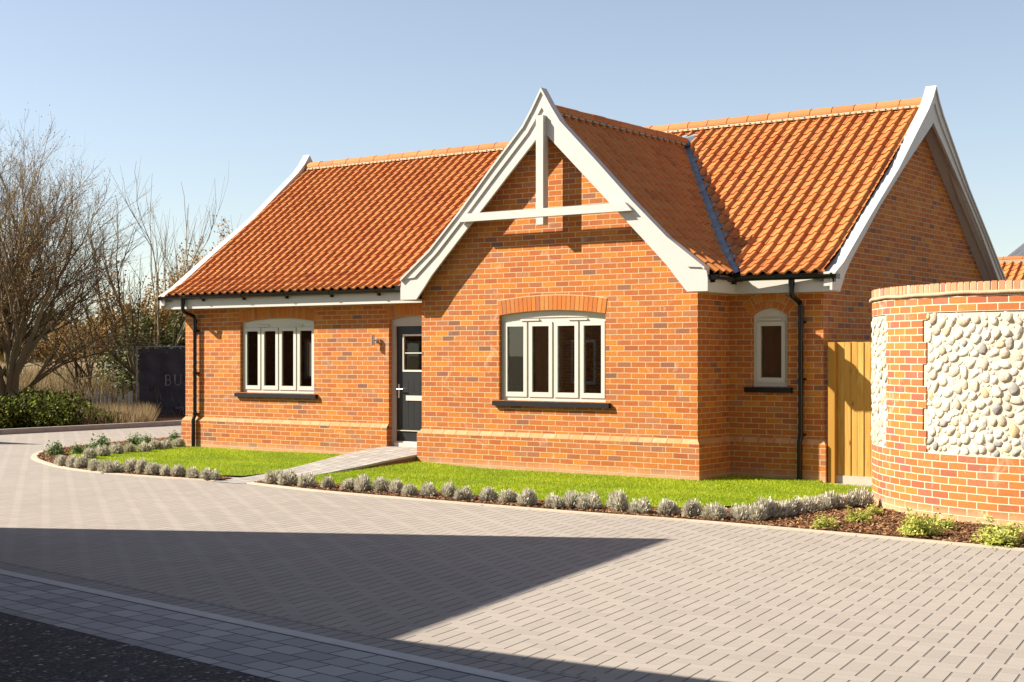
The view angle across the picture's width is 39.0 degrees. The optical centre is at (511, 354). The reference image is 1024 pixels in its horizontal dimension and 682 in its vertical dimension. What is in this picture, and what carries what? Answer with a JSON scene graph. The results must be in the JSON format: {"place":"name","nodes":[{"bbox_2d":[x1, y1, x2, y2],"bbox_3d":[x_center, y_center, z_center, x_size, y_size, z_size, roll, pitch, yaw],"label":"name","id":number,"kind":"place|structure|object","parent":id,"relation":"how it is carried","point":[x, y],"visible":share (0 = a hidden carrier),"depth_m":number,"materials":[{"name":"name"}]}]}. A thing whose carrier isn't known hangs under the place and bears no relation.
{"place":"outdoors","nodes":[
{"label":"outdoors","id":0,"kind":"place"},
{"bbox_2d":[0,356,117,373],"bbox_3d":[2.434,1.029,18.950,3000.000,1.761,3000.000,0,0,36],"label":"ground","id":1,"kind":"structure","parent":0,"point":[27,364],"depth_m":85.92,"materials":[{"name":"soil"}]},
{"bbox_2d":[0,317,156,362],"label":"hedge","id":2,"kind":"object","parent":1,"relation":"on","point":[47,350],"visible":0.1,"depth_m":92.67,"materials":[{"name":"brown plant"}]},
{"bbox_2d":[0,420,180,434],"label":"kerb","id":3,"kind":"structure","parent":1,"relation":"on","point":[86,427],"depth_m":32.09,"materials":[{"name":"concrete"}]},
{"bbox_2d":[136,232,228,313],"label":"ochre tree","id":4,"kind":"object","parent":1,"relation":"on","point":[172,284],"visible":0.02,"depth_m":49.42,"materials":[{"name":"brown plant"}]},
{"bbox_2d":[151,215,231,315],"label":"ochre tree","id":5,"kind":"object","parent":1,"relation":"on","point":[198,258],"visible":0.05,"depth_m":53.34,"materials":[{"name":"brown plant"}]},
{"bbox_2d":[158,85,1005,482],"bbox_3d":[0.850,-1.104,24.860,12.926,5.784,8.324,0,0,36],"label":"brick bungalow","id":6,"kind":"object","parent":1,"relation":"on","point":[550,285],"visible":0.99,"depth_m":20.93,"materials":[{"name":"brick"}]},
{"bbox_2d":[242,318,313,393],"bbox_3d":[-3.966,0.043,24.883,2.080,1.450,0.304,0,0,36],"label":"window","id":7,"kind":"structure","parent":6,"relation":"in","point":[278,353],"depth_m":24.75,"materials":[{"name":"paint"}]},
{"bbox_2d":[396,326,421,442],"bbox_3d":[-1.512,0.473,23.017,0.855,1.870,0.106,0,0,36],"label":"front door","id":8,"kind":"structure","parent":6,"relation":"in","point":[409,338],"depth_m":23.13,"materials":[{"name":"grey paint"}]},
{"bbox_2d":[501,310,605,401],"bbox_3d":[0.612,0.043,20.502,1.930,1.450,0.308,0,0,36],"label":"window","id":9,"kind":"structure","parent":6,"relation":"in","point":[522,333],"depth_m":20.45,"materials":[{"name":"paint"}]},
{"bbox_2d":[754,308,786,386],"bbox_3d":[3.491,-0.103,19.388,0.515,1.053,0.094,0,0,36],"label":"window","id":10,"kind":"structure","parent":6,"relation":"in","point":[769,316],"depth_m":19.38,"materials":[{"name":"paint"}]},
{"bbox_2d":[869,280,1023,527],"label":"garden wall","id":11,"kind":"structure","parent":1,"relation":"on","point":[947,396],"depth_m":14.45,"materials":[{"name":"brick"}]},
{"bbox_2d":[1008,243,1023,255],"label":"slate house","id":12,"kind":"structure","parent":1,"relation":"on","point":[1019,251],"depth_m":55.29,"materials":[{"name":"grey"}]},
{"bbox_2d":[0,612,279,681],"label":"tarmac road","id":13,"kind":"structure","parent":0,"point":[33,651],"depth_m":7.85,"materials":[{"name":"black asphalt"}]},
{"bbox_2d":[154,414,184,421],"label":"verge soil","id":14,"kind":"structure","parent":0,"point":[167,417],"depth_m":39.02,"materials":[{"name":"brown soil"}]},
{"bbox_2d":[0,396,78,428],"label":"bramble mound","id":15,"kind":"object","parent":14,"relation":"on","point":[8,420],"visible":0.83,"depth_m":32.79,"materials":[{"name":"green plant"}]},
{"bbox_2d":[2,387,91,406],"bbox_3d":[-12.194,1.270,36.480,4.311,0.978,1.910,0,0,36],"label":"bramble mound","id":16,"kind":"object","parent":14,"relation":"on","point":[57,395],"visible":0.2,"depth_m":36.06,"materials":[{"name":"green plant"}]},
{"bbox_2d":[0,153,97,345],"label":"bare tree","id":17,"kind":"object","parent":14,"relation":"on","point":[42,258],"visible":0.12,"depth_m":42.66,"materials":[{"name":"brown plant"}]},
{"bbox_2d":[7,395,98,427],"bbox_3d":[-10.664,1.346,33.631,2.719,0.838,1.898,0,0,36],"label":"bramble mound","id":18,"kind":"object","parent":14,"relation":"on","point":[42,419],"visible":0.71,"depth_m":32.93,"materials":[{"name":"green plant"}]},
{"bbox_2d":[11,219,156,392],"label":"bare tree","id":19,"kind":"object","parent":14,"relation":"on","point":[88,367],"visible":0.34,"depth_m":45.82,"materials":[{"name":"brown plant"}]},
{"bbox_2d":[0,102,168,399],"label":"bare tree","id":20,"kind":"object","parent":14,"relation":"on","point":[14,339],"visible":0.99,"depth_m":39.33,"materials":[{"name":"brown plant"}]},
{"bbox_2d":[0,359,184,413],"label":"dry grass","id":21,"kind":"structure","parent":14,"relation":"on","point":[50,381],"depth_m":45.05,"materials":[{"name":"beige plant"}]},
{"bbox_2d":[63,406,126,424],"bbox_3d":[-10.271,1.470,34.513,2.645,0.576,1.948,0,0,36],"label":"bramble mound","id":22,"kind":"object","parent":14,"relation":"on","point":[105,414],"visible":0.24,"depth_m":33.91,"materials":[{"name":"green plant"}]},
{"bbox_2d":[92,337,123,389],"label":"evergreen bush","id":23,"kind":"object","parent":14,"relation":"on","point":[112,364],"visible":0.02,"depth_m":49.31,"materials":[{"name":"green plant"}]},
{"bbox_2d":[68,400,160,425],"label":"dry grass","id":24,"kind":"structure","parent":14,"relation":"on","point":[146,412],"depth_m":34.05,"materials":[{"name":"beige plant"}]},
{"bbox_2d":[73,259,184,348],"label":"ochre tree","id":25,"kind":"object","parent":14,"relation":"on","point":[153,310],"visible":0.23,"depth_m":46.53,"materials":[{"name":"brown plant"}]},
{"bbox_2d":[106,303,184,403],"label":"evergreen bush","id":26,"kind":"object","parent":14,"relation":"on","point":[176,329],"visible":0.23,"depth_m":44.78,"materials":[{"name":"green plant"}]},
{"bbox_2d":[54,172,241,344],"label":"slender tree","id":27,"kind":"object","parent":14,"relation":"on","point":[165,235],"visible":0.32,"depth_m":46.37,"materials":[{"name":"brown plant"}]},
{"bbox_2d":[84,160,227,383],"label":"slender tree","id":28,"kind":"object","parent":14,"relation":"on","point":[132,362],"visible":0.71,"depth_m":43.12,"materials":[{"name":"brown plant"}]},
{"bbox_2d":[136,346,184,413],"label":"site hoarding","id":29,"kind":"object","parent":14,"relation":"on","point":[162,371],"visible":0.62,"depth_m":41.08,"materials":[{"name":"black"}]},
{"bbox_2d":[68,445,340,475],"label":"lawn","id":30,"kind":"structure","parent":0,"point":[268,466],"depth_m":22.73,"materials":[{"name":"plant"}]},
{"bbox_2d":[82,447,98,458],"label":"lavender cotton","id":31,"kind":"object","parent":30,"relation":"on","point":[89,452],"visible":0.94,"depth_m":22.90,"materials":[{"name":"silver plant"}]},
{"bbox_2d":[88,433,110,449],"bbox_3d":[-7.084,1.500,24.881,0.455,0.336,0.413,-4,-3,8],"label":"green shrub","id":32,"kind":"object","parent":30,"relation":"on","point":[102,442],"visible":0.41,"depth_m":24.82,"materials":[{"name":"green plant"}]},
{"bbox_2d":[94,445,110,455],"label":"lavender cotton","id":33,"kind":"object","parent":30,"relation":"on","point":[104,450],"visible":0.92,"depth_m":23.44,"materials":[{"name":"silver plant"}]},
{"bbox_2d":[108,443,124,453],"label":"lavender cotton","id":34,"kind":"object","parent":30,"relation":"on","point":[116,449],"visible":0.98,"depth_m":24.01,"materials":[{"name":"silver plant"}]},
{"bbox_2d":[123,442,136,452],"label":"lavender cotton","id":35,"kind":"object","parent":30,"relation":"on","point":[129,447],"visible":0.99,"depth_m":24.40,"materials":[{"name":"silver plant"}]},
{"bbox_2d":[137,440,152,451],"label":"lavender cotton","id":36,"kind":"object","parent":30,"relation":"on","point":[144,446],"visible":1,"depth_m":24.56,"materials":[{"name":"silver plant"}]},
{"bbox_2d":[149,439,163,449],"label":"lavender cotton","id":37,"kind":"object","parent":30,"relation":"on","point":[156,445],"visible":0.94,"depth_m":25.04,"materials":[{"name":"silver plant"}]},
{"bbox_2d":[171,437,185,446],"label":"lavender cotton","id":38,"kind":"object","parent":30,"relation":"on","point":[179,442],"visible":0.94,"depth_m":25.65,"materials":[{"name":"silver plant"}]},
{"bbox_2d":[212,446,416,483],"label":"garden path","id":39,"kind":"structure","parent":0,"point":[376,457],"depth_m":21.15,"materials":[{"name":"grey concrete"}]},
{"bbox_2d":[0,425,1023,681],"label":"road","id":40,"kind":"structure","parent":0,"point":[616,599],"depth_m":10.93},
{"bbox_2d":[31,437,218,480],"bbox_3d":[-5.302,1.686,28.232,4.992,0.064,17.860,0,0,7],"label":"bed edging","id":41,"kind":"object","parent":40,"relation":"on","point":[34,457],"visible":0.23,"depth_m":20.43,"materials":[{"name":"grey concrete"}]},
{"bbox_2d":[36,436,230,478],"bbox_3d":[-4.309,1.655,28.370,5.845,0.010,17.515,0,0,16],"label":"bark bed","id":42,"kind":"object","parent":40,"relation":"on","point":[123,470],"visible":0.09,"depth_m":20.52,"materials":[{"name":"brown wood"}]},
{"bbox_2d":[44,440,64,454],"bbox_3d":[-7.548,1.525,23.864,0.358,0.277,0.380,-3,1,-9],"label":"green shrub","id":43,"kind":"object","parent":42,"relation":"on","point":[56,449],"visible":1,"depth_m":23.81,"materials":[{"name":"green plant"}]},
{"bbox_2d":[53,455,65,464],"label":"lavender cotton","id":44,"kind":"object","parent":42,"relation":"on","point":[59,459],"visible":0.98,"depth_m":21.55,"materials":[{"name":"silver plant"}]},
{"bbox_2d":[73,454,89,467],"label":"lavender cotton","id":45,"kind":"object","parent":42,"relation":"on","point":[80,462],"visible":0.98,"depth_m":21.10,"materials":[{"name":"silver plant"}]},
{"bbox_2d":[87,458,101,470],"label":"lavender cotton","id":46,"kind":"object","parent":42,"relation":"on","point":[93,464],"visible":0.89,"depth_m":20.65,"materials":[{"name":"silver plant"}]},
{"bbox_2d":[103,460,124,471],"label":"lavender cotton","id":47,"kind":"object","parent":42,"relation":"on","point":[116,466],"visible":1,"depth_m":20.31,"materials":[{"name":"silver plant"}]},
{"bbox_2d":[123,456,136,471],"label":"lavender cotton","id":48,"kind":"object","parent":42,"relation":"on","point":[129,465],"visible":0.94,"depth_m":20.33,"materials":[{"name":"silver plant"}]},
{"bbox_2d":[124,432,142,445],"bbox_3d":[-6.817,1.523,26.149,0.414,0.272,0.424,-6,1,-39],"label":"green shrub","id":49,"kind":"object","parent":42,"relation":"on","point":[134,439],"visible":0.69,"depth_m":26.12,"materials":[{"name":"green plant"}]},
{"bbox_2d":[133,457,147,472],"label":"lavender cotton","id":50,"kind":"object","parent":42,"relation":"on","point":[141,465],"visible":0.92,"depth_m":20.21,"materials":[{"name":"silver plant"}]},
{"bbox_2d":[144,462,160,474],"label":"lavender cotton","id":51,"kind":"object","parent":42,"relation":"on","point":[152,468],"visible":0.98,"depth_m":19.92,"materials":[{"name":"silver plant"}]},
{"bbox_2d":[159,464,170,474],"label":"lavender cotton","id":52,"kind":"object","parent":42,"relation":"on","point":[164,470],"visible":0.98,"depth_m":19.80,"materials":[{"name":"silver plant"}]},
{"bbox_2d":[170,464,186,475],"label":"lavender cotton","id":53,"kind":"object","parent":42,"relation":"on","point":[179,470],"visible":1,"depth_m":19.69,"materials":[{"name":"silver plant"}]},
{"bbox_2d":[185,466,199,477],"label":"lavender cotton","id":54,"kind":"object","parent":42,"relation":"on","point":[192,472],"visible":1,"depth_m":19.41,"materials":[{"name":"silver plant"}]},
{"bbox_2d":[198,467,220,479],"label":"lavender cotton","id":55,"kind":"object","parent":42,"relation":"on","point":[207,473],"visible":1,"depth_m":19.16,"materials":[{"name":"silver plant"}]},
{"bbox_2d":[0,574,506,681],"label":"paving sett band","id":56,"kind":"object","parent":40,"relation":"on","point":[280,657],"depth_m":8.42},
{"bbox_2d":[0,569,540,681],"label":"drainage channel","id":57,"kind":"object","parent":40,"relation":"on","point":[466,669],"visible":1,"depth_m":8.65,"materials":[{"name":"grey concrete"}]},
{"bbox_2d":[0,561,607,681],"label":"paving border course","id":58,"kind":"object","parent":40,"relation":"on","point":[489,664],"visible":1,"depth_m":8.76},
{"bbox_2d":[246,482,1023,550],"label":"bed edging","id":59,"kind":"object","parent":40,"relation":"on","point":[723,523],"visible":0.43,"depth_m":14.62,"materials":[{"name":"grey concrete"}]},
{"bbox_2d":[255,480,1023,547],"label":"bark bed","id":60,"kind":"object","parent":40,"relation":"on","point":[839,530],"visible":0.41,"depth_m":14.53,"materials":[{"name":"brown wood"}]},
{"bbox_2d":[263,468,280,482],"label":"lavender cotton","id":61,"kind":"object","parent":60,"relation":"on","point":[271,477],"visible":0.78,"depth_m":18.52,"materials":[{"name":"silver plant"}]},
{"bbox_2d":[276,469,297,484],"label":"lavender cotton","id":62,"kind":"object","parent":60,"relation":"on","point":[288,477],"visible":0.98,"depth_m":18.30,"materials":[{"name":"silver plant"}]},
{"bbox_2d":[297,472,317,486],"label":"lavender cotton","id":63,"kind":"object","parent":60,"relation":"on","point":[308,479],"visible":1,"depth_m":18.07,"materials":[{"name":"silver plant"}]},
{"bbox_2d":[320,475,335,487],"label":"lavender cotton","id":64,"kind":"object","parent":60,"relation":"on","point":[326,481],"visible":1,"depth_m":17.88,"materials":[{"name":"silver plant"}]},
{"bbox_2d":[339,477,353,489],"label":"lavender cotton","id":65,"kind":"object","parent":60,"relation":"on","point":[347,483],"visible":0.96,"depth_m":17.64,"materials":[{"name":"silver plant"}]},
{"bbox_2d":[353,473,371,490],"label":"lavender cotton","id":66,"kind":"object","parent":60,"relation":"on","point":[362,482],"visible":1,"depth_m":17.53,"materials":[{"name":"silver plant"}]},
{"bbox_2d":[371,476,390,490],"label":"lavender cotton","id":67,"kind":"object","parent":60,"relation":"on","point":[381,484],"visible":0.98,"depth_m":17.47,"materials":[{"name":"silver plant"}]},
{"bbox_2d":[387,478,403,492],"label":"lavender cotton","id":68,"kind":"object","parent":60,"relation":"on","point":[396,486],"visible":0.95,"depth_m":17.24,"materials":[{"name":"silver plant"}]},
{"bbox_2d":[401,484,417,494],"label":"lavender cotton","id":69,"kind":"object","parent":60,"relation":"on","point":[408,489],"visible":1,"depth_m":16.94,"materials":[{"name":"silver plant"}]},
{"bbox_2d":[419,481,436,495],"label":"lavender cotton","id":70,"kind":"object","parent":60,"relation":"on","point":[427,489],"visible":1,"depth_m":16.85,"materials":[{"name":"silver plant"}]},
{"bbox_2d":[440,480,457,496],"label":"lavender cotton","id":71,"kind":"object","parent":60,"relation":"on","point":[447,489],"visible":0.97,"depth_m":16.76,"materials":[{"name":"silver plant"}]},
{"bbox_2d":[453,485,474,499],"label":"lavender cotton","id":72,"kind":"object","parent":60,"relation":"on","point":[462,493],"visible":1,"depth_m":16.45,"materials":[{"name":"silver plant"}]},
{"bbox_2d":[478,486,498,500],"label":"lavender cotton","id":73,"kind":"object","parent":60,"relation":"on","point":[488,493],"visible":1,"depth_m":16.32,"materials":[{"name":"silver plant"}]},
{"bbox_2d":[497,488,517,502],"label":"lavender cotton","id":74,"kind":"object","parent":60,"relation":"on","point":[510,495],"visible":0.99,"depth_m":16.11,"materials":[{"name":"silver plant"}]},
{"bbox_2d":[516,487,538,504],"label":"lavender cotton","id":75,"kind":"object","parent":60,"relation":"on","point":[528,497],"visible":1,"depth_m":15.85,"materials":[{"name":"silver plant"}]},
{"bbox_2d":[544,492,562,507],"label":"lavender cotton","id":76,"kind":"object","parent":60,"relation":"on","point":[552,500],"visible":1,"depth_m":15.57,"materials":[{"name":"silver plant"}]},
{"bbox_2d":[562,490,584,507],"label":"lavender cotton","id":77,"kind":"object","parent":60,"relation":"on","point":[569,498],"visible":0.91,"depth_m":15.54,"materials":[{"name":"silver plant"}]},
{"bbox_2d":[575,490,602,508],"bbox_3d":[0.836,1.547,15.461,0.313,0.211,0.264,0,-6,-29],"label":"lavender cotton","id":78,"kind":"object","parent":60,"relation":"on","point":[589,500],"visible":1,"depth_m":15.43,"materials":[{"name":"silver plant"}]},
{"bbox_2d":[605,489,629,510],"bbox_3d":[1.122,1.531,15.318,0.278,0.248,0.299,1,5,15],"label":"lavender cotton","id":79,"kind":"object","parent":60,"relation":"on","point":[618,501],"visible":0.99,"depth_m":15.26,"materials":[{"name":"silver plant"}]},
{"bbox_2d":[627,496,652,512],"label":"lavender cotton","id":80,"kind":"object","parent":60,"relation":"on","point":[641,505],"visible":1,"depth_m":15.05,"materials":[{"name":"silver plant"}]},
{"bbox_2d":[656,497,679,514],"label":"lavender cotton","id":81,"kind":"object","parent":60,"relation":"on","point":[667,506],"visible":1,"depth_m":14.91,"materials":[{"name":"silver plant"}]},
{"bbox_2d":[680,498,702,515],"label":"lavender cotton","id":82,"kind":"object","parent":60,"relation":"on","point":[692,507],"visible":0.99,"depth_m":14.74,"materials":[{"name":"silver plant"}]},
{"bbox_2d":[700,501,728,517],"bbox_3d":[2.031,1.561,14.585,0.303,0.185,0.243,-3,-3,33],"label":"lavender cotton","id":83,"kind":"object","parent":60,"relation":"on","point":[716,510],"visible":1,"depth_m":14.54,"materials":[{"name":"silver plant"}]},
{"bbox_2d":[728,504,748,519],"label":"lavender cotton","id":84,"kind":"object","parent":60,"relation":"on","point":[735,512],"visible":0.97,"depth_m":14.48,"materials":[{"name":"silver plant"}]},
{"bbox_2d":[742,503,768,520],"bbox_3d":[2.404,1.562,14.443,0.297,0.195,0.259,-7,-4,27],"label":"lavender cotton","id":85,"kind":"object","parent":60,"relation":"on","point":[756,512],"visible":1,"depth_m":14.39,"materials":[{"name":"silver plant"}]},
{"bbox_2d":[752,494,777,517],"bbox_3d":[2.545,1.537,14.632,0.270,0.246,0.326,-2,3,38],"label":"lavender cotton","id":86,"kind":"object","parent":60,"relation":"on","point":[768,504],"visible":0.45,"depth_m":14.61,"materials":[{"name":"silver plant"}]},
{"bbox_2d":[771,499,789,517],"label":"lavender cotton","id":87,"kind":"object","parent":60,"relation":"on","point":[780,507],"visible":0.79,"depth_m":14.70,"materials":[{"name":"silver plant"}]},
{"bbox_2d":[779,499,796,516],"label":"lavender cotton","id":88,"kind":"object","parent":60,"relation":"on","point":[790,507],"visible":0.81,"depth_m":14.80,"materials":[{"name":"silver plant"}]},
{"bbox_2d":[789,497,805,514],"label":"lavender cotton","id":89,"kind":"object","parent":60,"relation":"on","point":[799,505],"visible":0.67,"depth_m":14.97,"materials":[{"name":"silver plant"}]},
{"bbox_2d":[791,495,816,512],"bbox_3d":[3.036,1.561,15.191,0.330,0.186,0.263,5,0,40],"label":"lavender cotton","id":90,"kind":"object","parent":60,"relation":"on","point":[810,504],"visible":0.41,"depth_m":15.13,"materials":[{"name":"silver plant"}]},
{"bbox_2d":[817,493,832,509],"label":"lavender cotton","id":91,"kind":"object","parent":60,"relation":"on","point":[825,501],"visible":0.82,"depth_m":15.42,"materials":[{"name":"silver plant"}]},
{"bbox_2d":[811,511,840,528],"bbox_3d":[2.971,1.573,13.809,0.305,0.166,0.296,-2,10,-34],"label":"variegated shrub","id":92,"kind":"object","parent":60,"relation":"on","point":[821,522],"visible":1,"depth_m":13.78,"materials":[{"name":"yellow plant"}]},
{"bbox_2d":[821,490,844,508],"bbox_3d":[3.457,1.553,15.566,0.296,0.211,0.221,0,0,7],"label":"lavender cotton","id":93,"kind":"object","parent":60,"relation":"on","point":[835,498],"visible":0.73,"depth_m":15.54,"materials":[{"name":"silver plant"}]},
{"bbox_2d":[844,489,858,506],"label":"lavender cotton","id":94,"kind":"object","parent":60,"relation":"on","point":[849,495],"visible":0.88,"depth_m":15.67,"materials":[{"name":"silver plant"}]},
{"bbox_2d":[843,505,874,522],"bbox_3d":[3.427,1.573,14.299,0.349,0.170,0.280,5,-1,-7],"label":"variegated shrub","id":95,"kind":"object","parent":60,"relation":"on","point":[855,517],"visible":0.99,"depth_m":14.26,"materials":[{"name":"yellow plant"}]},
{"bbox_2d":[851,487,876,506],"bbox_3d":[3.819,1.540,15.739,0.317,0.240,0.275,4,-4,0],"label":"lavender cotton","id":96,"kind":"object","parent":60,"relation":"on","point":[864,497],"visible":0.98,"depth_m":15.67,"materials":[{"name":"silver plant"}]},
{"bbox_2d":[864,502,885,514],"bbox_3d":[3.750,1.588,14.931,0.217,0.133,0.260,2,-2,21],"label":"variegated shrub","id":97,"kind":"object","parent":60,"relation":"on","point":[875,511],"visible":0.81,"depth_m":14.91,"materials":[{"name":"yellow plant"}]},
{"bbox_2d":[898,507,945,535],"bbox_3d":[3.715,1.524,13.224,0.439,0.283,0.521,-6,-9,40],"label":"variegated shrub","id":98,"kind":"object","parent":60,"relation":"on","point":[913,526],"visible":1,"depth_m":13.15,"materials":[{"name":"yellow plant"}]},
{"bbox_2d":[930,514,957,529],"bbox_3d":[4.088,1.583,13.676,0.300,0.150,0.295,0,0,-11],"label":"variegated shrub","id":99,"kind":"object","parent":60,"relation":"on","point":[947,524],"visible":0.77,"depth_m":13.64,"materials":[{"name":"yellow plant"}]},
{"bbox_2d":[969,511,1023,547],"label":"variegated shrub","id":100,"kind":"object","parent":60,"relation":"on","point":[1000,536],"visible":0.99,"depth_m":12.61,"materials":[{"name":"yellow plant"}]},
{"bbox_2d":[828,342,871,484],"bbox_3d":[4.769,0.776,18.426,1.514,1.894,0.137,0,0,36],"label":"timber fence","id":101,"kind":"object","parent":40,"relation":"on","point":[849,416],"visible":0.34,"depth_m":18.71,"materials":[{"name":"yellow wood"}]},
{"bbox_2d":[0,0,1023,332],"label":"sky","id":102,"kind":"structure","parent":0,"point":[198,92],"materials":[{"name":"blue"}]},
{"bbox_2d":[296,461,871,507],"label":"lawn","id":103,"kind":"structure","parent":0,"point":[604,482],"depth_m":18.34,"materials":[{"name":"plant"}]},
{"bbox_2d":[998,256,1023,279],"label":"tiled roof","id":104,"kind":"structure","parent":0,"point":[1012,267],"depth_m":33.03,"materials":[{"name":"tile"}]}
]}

